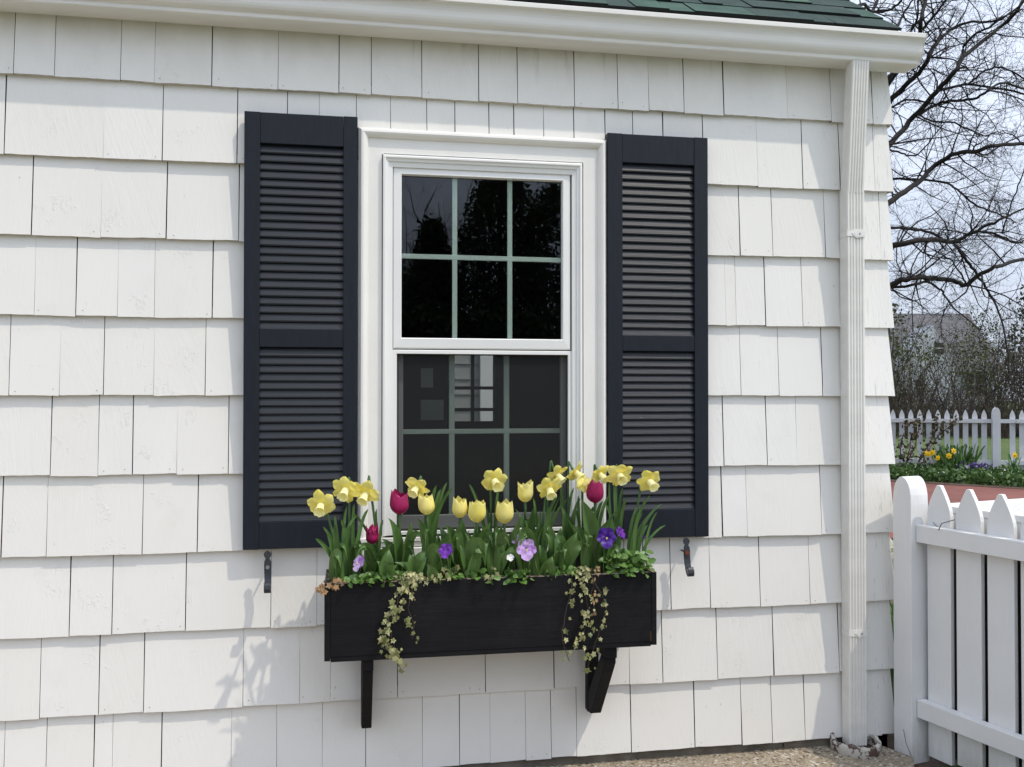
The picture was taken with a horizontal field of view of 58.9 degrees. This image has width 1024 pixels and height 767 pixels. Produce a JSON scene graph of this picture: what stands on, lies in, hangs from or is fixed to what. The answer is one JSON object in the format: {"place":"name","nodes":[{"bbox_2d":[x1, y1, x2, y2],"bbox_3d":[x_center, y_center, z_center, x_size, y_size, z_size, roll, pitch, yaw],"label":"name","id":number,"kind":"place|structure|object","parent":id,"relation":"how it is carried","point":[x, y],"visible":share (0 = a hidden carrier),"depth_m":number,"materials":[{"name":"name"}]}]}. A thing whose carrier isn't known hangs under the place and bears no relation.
{"place":"outdoors","nodes":[
{"label":"outdoors","id":0,"kind":"place"},
{"bbox_2d":[534,745,913,766],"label":"patio","id":1,"kind":"structure","parent":0,"point":[821,756],"depth_m":3.21,"materials":[{"name":"beige gravel"}]},
{"bbox_2d":[830,732,881,758],"bbox_3d":[1.262,1.308,3.297,0.179,0.057,0.157,0,-1,-31],"label":"drain collar","id":2,"kind":"object","parent":1,"relation":"on","point":[872,748],"visible":0.84,"depth_m":3.24,"materials":[{"name":"concrete"}]},
{"bbox_2d":[889,538,893,702],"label":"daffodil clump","id":3,"kind":"object","parent":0,"point":[892,618],"visible":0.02,"depth_m":3.78,"materials":[{"name":"green plant"}]},
{"bbox_2d":[887,600,957,766],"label":"soil bed","id":4,"kind":"object","parent":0,"point":[932,762],"depth_m":3.27,"materials":[{"name":"brown soil"}]},
{"bbox_2d":[893,476,1023,766],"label":"picket fence","id":5,"kind":"object","parent":4,"relation":"on","point":[929,719],"visible":0.95,"depth_m":3.13,"materials":[{"name":"white paint"}]},
{"bbox_2d":[951,498,1023,766],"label":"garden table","id":6,"kind":"object","parent":4,"relation":"on","point":[1017,506],"visible":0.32,"depth_m":3.11,"materials":[{"name":"white paint"}]},
{"bbox_2d":[850,0,1023,400],"label":"sky","id":7,"kind":"structure","parent":0,"point":[901,184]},
{"bbox_2d":[890,314,1003,414],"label":"neighbouring house","id":8,"kind":"structure","parent":0,"point":[918,318],"depth_m":63.41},
{"bbox_2d":[934,343,943,353],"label":"window","id":9,"kind":"structure","parent":8,"relation":"in","point":[940,347],"depth_m":60.79,"materials":[{"name":"grey glass"}]},
{"bbox_2d":[975,373,985,395],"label":"window","id":10,"kind":"structure","parent":8,"relation":"in","point":[985,373],"depth_m":61.96,"materials":[{"name":"grey glass"}]},
{"bbox_2d":[891,402,1019,766],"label":"lawn","id":11,"kind":"structure","parent":0,"point":[1005,447],"depth_m":23.47,"materials":[{"name":"green plant"}]},
{"bbox_2d":[0,0,926,766],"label":"house","id":12,"kind":"structure","parent":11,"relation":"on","point":[268,268],"depth_m":3.09,"materials":[{"name":"white paint"}]},
{"bbox_2d":[446,333,501,338],"bbox_3d":[-0.284,-0.019,6.683,0.412,0.696,0.090,0,-1,-10],"label":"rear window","id":13,"kind":"structure","parent":12,"relation":"in","point":[448,335],"depth_m":6.65,"materials":[{"name":"black glass"}]},
{"bbox_2d":[358,127,606,555],"bbox_3d":[-0.095,-0.024,3.131,0.870,1.669,0.110,0,-1,-10],"label":"window","id":14,"kind":"structure","parent":12,"relation":"in","point":[451,411],"depth_m":3.12,"materials":[{"name":"white paint"}]},
{"bbox_2d":[324,556,656,727],"bbox_3d":[-0.074,0.864,2.972,1.053,0.542,0.274,0,-1,-10],"label":"planter box","id":15,"kind":"object","parent":12,"relation":"attached to","point":[465,616],"visible":0.62,"depth_m":2.84,"materials":[{"name":"black paint"}]},
{"bbox_2d":[315,577,345,595],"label":"dead ivy","id":16,"kind":"object","parent":15,"relation":"hanging from","point":[320,588],"visible":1,"depth_m":2.73,"materials":[{"name":"brown plant"}]},
{"bbox_2d":[307,489,355,579],"bbox_3d":[-0.561,0.479,2.799,0.142,0.311,0.072,1,-1,-35],"label":"daffodil","id":17,"kind":"object","parent":15,"relation":"in","point":[320,503],"visible":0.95,"depth_m":2.79,"materials":[{"name":"yellow plant"}]},
{"bbox_2d":[327,525,349,578],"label":"daffodil","id":18,"kind":"object","parent":15,"relation":"in","point":[333,546],"visible":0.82,"depth_m":2.79,"materials":[{"name":"green plant"}]},
{"bbox_2d":[329,543,347,581],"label":"tulip","id":19,"kind":"object","parent":15,"relation":"on","point":[336,554],"visible":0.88,"depth_m":2.79,"materials":[{"name":"green plant"}]},
{"bbox_2d":[333,476,367,576],"bbox_3d":[-0.510,0.460,2.812,0.105,0.347,0.074,0,-1,16],"label":"daffodil","id":20,"kind":"object","parent":15,"relation":"in","point":[345,488],"visible":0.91,"depth_m":2.82,"materials":[{"name":"yellow plant"}]},
{"bbox_2d":[348,540,361,581],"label":"tulip","id":21,"kind":"object","parent":15,"relation":"in","point":[354,549],"visible":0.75,"depth_m":2.81,"materials":[{"name":"green plant"}]},
{"bbox_2d":[341,555,379,587],"bbox_3d":[-0.461,0.574,2.764,0.118,0.105,0.070,0,-1,-10],"label":"pansy","id":22,"kind":"object","parent":15,"relation":"in","point":[358,561],"visible":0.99,"depth_m":2.76,"materials":[{"name":"green plant"}]},
{"bbox_2d":[355,542,377,571],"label":"tulip","id":23,"kind":"object","parent":15,"relation":"in","point":[370,551],"visible":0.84,"depth_m":2.79,"materials":[{"name":"green plant"}]},
{"bbox_2d":[354,475,382,552],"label":"daffodil","id":24,"kind":"object","parent":15,"relation":"in","point":[366,490],"visible":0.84,"depth_m":2.84,"materials":[{"name":"yellow plant"}]},
{"bbox_2d":[361,554,380,577],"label":"tulip","id":25,"kind":"object","parent":15,"relation":"in","point":[369,566],"visible":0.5,"depth_m":2.81,"materials":[{"name":"green plant"}]},
{"bbox_2d":[364,523,391,564],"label":"tulip","id":26,"kind":"object","parent":15,"relation":"in","point":[372,534],"visible":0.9,"depth_m":2.83,"materials":[{"name":"red plant"}]},
{"bbox_2d":[359,570,405,586],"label":"ivy","id":27,"kind":"object","parent":15,"relation":"in","point":[399,573],"visible":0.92,"depth_m":2.79,"materials":[{"name":"green plant"}]},
{"bbox_2d":[377,549,396,581],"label":"tulip","id":28,"kind":"object","parent":15,"relation":"on","point":[385,563],"visible":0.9,"depth_m":2.79,"materials":[{"name":"green plant"}]},
{"bbox_2d":[382,489,413,573],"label":"tulip","id":29,"kind":"object","parent":15,"relation":"on","point":[399,506],"visible":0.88,"depth_m":2.85,"materials":[{"name":"green plant"}]},
{"bbox_2d":[378,570,427,673],"bbox_3d":[-0.337,0.732,2.791,0.157,0.310,0.082,0,-1,-10],"label":"ivy","id":30,"kind":"object","parent":15,"relation":"on","point":[394,652],"visible":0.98,"depth_m":2.76,"materials":[{"name":"green plant"}]},
{"bbox_2d":[395,550,425,573],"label":"tulip","id":31,"kind":"object","parent":15,"relation":"on","point":[416,562],"visible":0.77,"depth_m":2.83,"materials":[{"name":"green plant"}]},
{"bbox_2d":[403,530,426,576],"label":"tulip","id":32,"kind":"object","parent":15,"relation":"on","point":[415,533],"visible":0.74,"depth_m":2.85,"materials":[{"name":"green plant"}]},
{"bbox_2d":[405,475,451,542],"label":"daffodil","id":33,"kind":"object","parent":15,"relation":"in","point":[416,487],"visible":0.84,"depth_m":2.95,"materials":[{"name":"green plant"}]},
{"bbox_2d":[422,528,442,578],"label":"tulip","id":34,"kind":"object","parent":15,"relation":"on","point":[432,551],"visible":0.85,"depth_m":2.83,"materials":[{"name":"green plant"}]},
{"bbox_2d":[417,493,450,567],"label":"tulip","id":35,"kind":"object","parent":15,"relation":"on","point":[426,505],"visible":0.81,"depth_m":2.87,"materials":[{"name":"yellow plant"}]},
{"bbox_2d":[427,560,444,584],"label":"tulip","id":36,"kind":"object","parent":15,"relation":"in","point":[432,570],"visible":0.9,"depth_m":2.80,"materials":[{"name":"green plant"}]},
{"bbox_2d":[439,526,450,569],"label":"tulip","id":37,"kind":"object","parent":15,"relation":"on","point":[443,533],"visible":0.21,"depth_m":2.94,"materials":[{"name":"green plant"}]},
{"bbox_2d":[441,541,453,568],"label":"tulip","id":38,"kind":"object","parent":15,"relation":"in","point":[449,558],"visible":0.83,"depth_m":2.81,"materials":[{"name":"green plant"}]},
{"bbox_2d":[436,544,463,579],"bbox_3d":[-0.207,0.562,2.820,0.104,0.133,0.079,0,-1,-20],"label":"pansy","id":39,"kind":"object","parent":15,"relation":"in","point":[444,552],"visible":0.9,"depth_m":2.81,"materials":[{"name":"purple plant"}]},
{"bbox_2d":[446,496,468,573],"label":"tulip","id":40,"kind":"object","parent":15,"relation":"on","point":[459,508],"visible":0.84,"depth_m":2.90,"materials":[{"name":"yellow plant"}]},
{"bbox_2d":[453,530,463,572],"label":"tulip","id":41,"kind":"object","parent":15,"relation":"in","point":[458,539],"visible":0.54,"depth_m":2.88,"materials":[{"name":"green plant"}]},
{"bbox_2d":[424,564,499,585],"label":"ivy","id":42,"kind":"object","parent":15,"relation":"on","point":[457,567],"visible":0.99,"depth_m":2.80,"materials":[{"name":"green plant"}]},
{"bbox_2d":[443,568,492,583],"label":"ivy","id":43,"kind":"object","parent":15,"relation":"on","point":[479,574],"visible":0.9,"depth_m":2.84,"materials":[{"name":"green plant"}]},
{"bbox_2d":[460,537,485,577],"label":"tulip","id":44,"kind":"object","parent":15,"relation":"in","point":[472,552],"visible":0.91,"depth_m":2.84,"materials":[{"name":"green plant"}]},
{"bbox_2d":[465,499,490,572],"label":"tulip","id":45,"kind":"object","parent":15,"relation":"on","point":[476,511],"visible":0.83,"depth_m":2.88,"materials":[{"name":"yellow plant"}]},
{"bbox_2d":[474,525,493,537],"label":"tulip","id":46,"kind":"object","parent":15,"relation":"on","point":[479,530],"visible":0.06,"depth_m":2.97,"materials":[{"name":"green plant"}]},
{"bbox_2d":[480,529,492,573],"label":"tulip","id":47,"kind":"object","parent":15,"relation":"in","point":[486,542],"visible":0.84,"depth_m":2.86,"materials":[{"name":"green plant"}]},
{"bbox_2d":[469,468,507,541],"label":"daffodil","id":48,"kind":"object","parent":15,"relation":"in","point":[495,480],"visible":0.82,"depth_m":2.93,"materials":[{"name":"yellow plant"}]},
{"bbox_2d":[487,540,509,576],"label":"tulip","id":49,"kind":"object","parent":15,"relation":"in","point":[495,558],"visible":0.83,"depth_m":2.87,"materials":[{"name":"green plant"}]},
{"bbox_2d":[493,527,509,550],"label":"tulip","id":50,"kind":"object","parent":15,"relation":"in","point":[501,538],"visible":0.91,"depth_m":2.87,"materials":[{"name":"green plant"}]},
{"bbox_2d":[495,498,521,574],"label":"tulip","id":51,"kind":"object","parent":15,"relation":"on","point":[504,513],"visible":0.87,"depth_m":2.90,"materials":[{"name":"yellow plant"}]},
{"bbox_2d":[503,554,526,584],"bbox_3d":[0.008,0.584,2.849,0.075,0.093,0.052,0,-1,-10],"label":"pansy","id":52,"kind":"object","parent":15,"relation":"in","point":[510,557],"visible":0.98,"depth_m":2.85,"materials":[{"name":"green plant"}]},
{"bbox_2d":[494,534,536,581],"bbox_3d":[0.009,0.552,2.850,0.109,0.151,0.119,-1,-1,44],"label":"pansy","id":53,"kind":"object","parent":15,"relation":"in","point":[526,550],"visible":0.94,"depth_m":2.84,"materials":[{"name":"purple plant"}]},
{"bbox_2d":[502,547,529,575],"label":"tulip","id":54,"kind":"object","parent":15,"relation":"in","point":[511,550],"visible":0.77,"depth_m":2.89,"materials":[{"name":"green plant"}]},
{"bbox_2d":[515,480,536,567],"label":"tulip","id":55,"kind":"object","parent":15,"relation":"on","point":[525,493],"visible":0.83,"depth_m":2.95,"materials":[{"name":"yellow plant"}]},
{"bbox_2d":[515,527,539,575],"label":"tulip","id":56,"kind":"object","parent":15,"relation":"on","point":[527,533],"visible":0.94,"depth_m":2.86,"materials":[{"name":"green plant"}]},
{"bbox_2d":[525,514,543,544],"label":"daffodil","id":57,"kind":"object","parent":15,"relation":"in","point":[538,537],"visible":0.38,"depth_m":2.94,"materials":[{"name":"green plant"}]},
{"bbox_2d":[534,545,555,575],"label":"tulip","id":58,"kind":"object","parent":15,"relation":"on","point":[544,563],"visible":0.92,"depth_m":2.88,"materials":[{"name":"green plant"}]},
{"bbox_2d":[533,476,561,547],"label":"daffodil","id":59,"kind":"object","parent":15,"relation":"in","point":[547,487],"visible":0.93,"depth_m":2.94,"materials":[{"name":"yellow plant"}]},
{"bbox_2d":[547,524,563,558],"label":"tulip","id":60,"kind":"object","parent":15,"relation":"on","point":[552,532],"visible":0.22,"depth_m":2.95,"materials":[{"name":"green plant"}]},
{"bbox_2d":[544,460,567,551],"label":"daffodil","id":61,"kind":"object","parent":15,"relation":"in","point":[558,470],"visible":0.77,"depth_m":3.04,"materials":[{"name":"green plant"}]},
{"bbox_2d":[545,564,576,579],"bbox_3d":[0.163,0.602,2.897,0.125,0.046,0.064,0,-1,-10],"label":"pansy","id":62,"kind":"object","parent":15,"relation":"in","point":[568,571],"visible":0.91,"depth_m":2.90,"materials":[{"name":"green plant"}]},
{"bbox_2d":[554,535,568,569],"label":"tulip","id":63,"kind":"object","parent":15,"relation":"in","point":[560,540],"visible":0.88,"depth_m":2.91,"materials":[{"name":"green plant"}]},
{"bbox_2d":[545,532,581,570],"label":"tulip","id":64,"kind":"object","parent":15,"relation":"in","point":[572,543],"visible":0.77,"depth_m":2.93,"materials":[{"name":"green plant"}]},
{"bbox_2d":[561,505,576,565],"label":"tulip","id":65,"kind":"object","parent":15,"relation":"on","point":[567,531],"visible":0.52,"depth_m":3.03,"materials":[{"name":"green plant"}]},
{"bbox_2d":[560,461,584,519],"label":"daffodil","id":66,"kind":"object","parent":15,"relation":"in","point":[574,474],"visible":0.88,"depth_m":3.05,"materials":[{"name":"yellow plant"}]},
{"bbox_2d":[569,507,593,570],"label":"daffodil","id":67,"kind":"object","parent":15,"relation":"in","point":[578,522],"visible":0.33,"depth_m":3.00,"materials":[{"name":"green plant"}]},
{"bbox_2d":[576,476,592,569],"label":"daffodil","id":68,"kind":"object","parent":15,"relation":"in","point":[583,483],"visible":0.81,"depth_m":3.02,"materials":[{"name":"yellow plant"}]},
{"bbox_2d":[574,513,594,571],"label":"tulip","id":69,"kind":"object","parent":15,"relation":"on","point":[578,537],"visible":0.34,"depth_m":2.98,"materials":[{"name":"green plant"}]},
{"bbox_2d":[561,565,608,672],"bbox_3d":[0.226,0.752,2.891,0.158,0.338,0.081,0,-1,-10],"label":"ivy","id":70,"kind":"object","parent":15,"relation":"on","point":[586,570],"visible":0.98,"depth_m":2.87,"materials":[{"name":"variegated green and cream ivy leaf"},{"name":"green stem"}]},
{"bbox_2d":[581,530,592,571],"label":"tulip","id":71,"kind":"object","parent":15,"relation":"in","point":[586,546],"visible":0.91,"depth_m":2.91,"materials":[{"name":"green plant"}]},
{"bbox_2d":[573,479,615,572],"bbox_3d":[0.270,0.474,2.983,0.148,0.323,0.072,0,-1,-10],"label":"tulip","id":72,"kind":"object","parent":15,"relation":"on","point":[594,493],"visible":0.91,"depth_m":2.97,"materials":[{"name":"green plant"}]},
{"bbox_2d":[589,566,599,615],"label":"dead ivy","id":73,"kind":"object","parent":15,"relation":"attached to","point":[595,594],"visible":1,"depth_m":2.88,"materials":[{"name":"brown plant"}]},
{"bbox_2d":[591,464,608,526],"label":"daffodil","id":74,"kind":"object","parent":15,"relation":"on","point":[598,474],"visible":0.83,"depth_m":3.05,"materials":[{"name":"yellow plant"}]},
{"bbox_2d":[600,530,620,572],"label":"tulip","id":75,"kind":"object","parent":15,"relation":"in","point":[610,549],"visible":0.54,"depth_m":2.96,"materials":[{"name":"green plant"}]},
{"bbox_2d":[601,544,622,572],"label":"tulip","id":76,"kind":"object","parent":15,"relation":"in","point":[616,547],"visible":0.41,"depth_m":2.94,"materials":[{"name":"green plant"}]},
{"bbox_2d":[611,527,625,569],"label":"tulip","id":77,"kind":"object","parent":15,"relation":"in","point":[622,550],"visible":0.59,"depth_m":2.95,"materials":[{"name":"green plant"}]},
{"bbox_2d":[606,464,632,533],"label":"daffodil","id":78,"kind":"object","parent":15,"relation":"in","point":[619,475],"visible":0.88,"depth_m":3.00,"materials":[{"name":"yellow plant"}]},
{"bbox_2d":[597,526,655,578],"bbox_3d":[0.364,0.544,2.936,0.203,0.169,0.105,0,-1,-10],"label":"pansy","id":79,"kind":"object","parent":15,"relation":"on","point":[606,537],"visible":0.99,"depth_m":2.92,"materials":[{"name":"green plant"}]},
{"bbox_2d":[626,470,660,568],"bbox_3d":[0.433,0.461,2.995,0.114,0.352,0.075,0,-1,16],"label":"daffodil","id":80,"kind":"object","parent":15,"relation":"in","point":[649,480],"visible":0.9,"depth_m":2.99,"materials":[{"name":"green plant"}]},
{"bbox_2d":[633,512,664,565],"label":"daffodil","id":81,"kind":"object","parent":15,"relation":"in","point":[647,540],"visible":0.68,"depth_m":2.97,"materials":[{"name":"green plant"}]},
{"bbox_2d":[888,303,925,422],"bbox_3d":[13.650,-0.639,33.004,2.374,4.791,2.370,0,-1,-10],"label":"leafing shrub","id":82,"kind":"object","parent":11,"relation":"on","point":[891,337],"visible":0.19,"depth_m":32.74,"materials":[{"name":"green plant"}]},
{"bbox_2d":[858,0,1023,427],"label":"bare tree","id":83,"kind":"object","parent":11,"relation":"on","point":[918,181],"visible":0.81,"depth_m":12.72,"materials":[{"name":"plant"}]},
{"bbox_2d":[888,195,1023,435],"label":"thicket","id":84,"kind":"object","parent":11,"relation":"on","point":[956,392],"depth_m":31.42,"materials":[{"name":"plant"}]},
{"bbox_2d":[890,383,1023,438],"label":"undergrowth","id":85,"kind":"object","parent":11,"relation":"on","point":[1005,431],"visible":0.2,"depth_m":28.48,"materials":[{"name":"plant"}]},
{"bbox_2d":[982,284,1023,410],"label":"evergreen tree","id":86,"kind":"object","parent":11,"relation":"on","point":[1014,328],"visible":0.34,"depth_m":36.30,"materials":[{"name":"green plant"}]},
{"bbox_2d":[890,478,1023,488],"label":"border soil","id":87,"kind":"structure","parent":0,"point":[957,483],"depth_m":13.20,"materials":[{"name":"brown soil"}]},
{"bbox_2d":[893,413,962,466],"bbox_3d":[6.627,0.905,14.544,1.083,0.893,0.512,0,-1,-10],"label":"rose bush","id":88,"kind":"object","parent":87,"relation":"on","point":[908,457],"visible":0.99,"depth_m":14.52,"materials":[{"name":"green plant"}]},
{"bbox_2d":[924,443,984,469],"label":"daffodil clump","id":89,"kind":"object","parent":87,"relation":"on","point":[948,457],"visible":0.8,"depth_m":14.56,"materials":[{"name":"green plant"}]},
{"bbox_2d":[889,459,1023,486],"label":"ground cover","id":90,"kind":"object","parent":87,"relation":"on","point":[994,476],"visible":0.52,"depth_m":13.64,"materials":[{"name":"green plant"}]},
{"bbox_2d":[890,407,1023,469],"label":"picket fence","id":91,"kind":"object","parent":87,"relation":"on","point":[995,420],"visible":0.29,"depth_m":14.66,"materials":[{"name":"white paint"}]},
{"bbox_2d":[955,461,986,470],"bbox_3d":[7.220,1.365,14.345,0.541,0.281,0.541,0,-1,-10],"label":"violet patch","id":92,"kind":"object","parent":87,"relation":"on","point":[973,465],"visible":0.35,"depth_m":14.29,"materials":[{"name":"purple plant"}]},
{"bbox_2d":[970,453,981,465],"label":"bulb foliage","id":93,"kind":"object","parent":87,"relation":"on","point":[973,459],"visible":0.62,"depth_m":14.61,"materials":[{"name":"green plant"}]},
{"bbox_2d":[969,462,992,470],"bbox_3d":[7.420,1.403,14.275,0.504,0.314,0.503,0,-1,-10],"label":"violet patch","id":94,"kind":"object","parent":87,"relation":"on","point":[979,465],"visible":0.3,"depth_m":14.29,"materials":[{"name":"purple plant"}]},
{"bbox_2d":[1005,452,1020,474],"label":"daffodil clump","id":95,"kind":"object","parent":87,"relation":"on","point":[1014,455],"visible":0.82,"depth_m":14.15,"materials":[{"name":"green plant"}]},
{"bbox_2d":[891,481,1023,505],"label":"brick path","id":96,"kind":"structure","parent":0,"point":[955,493],"depth_m":12.23,"materials":[{"name":"red brick"}]}
]}

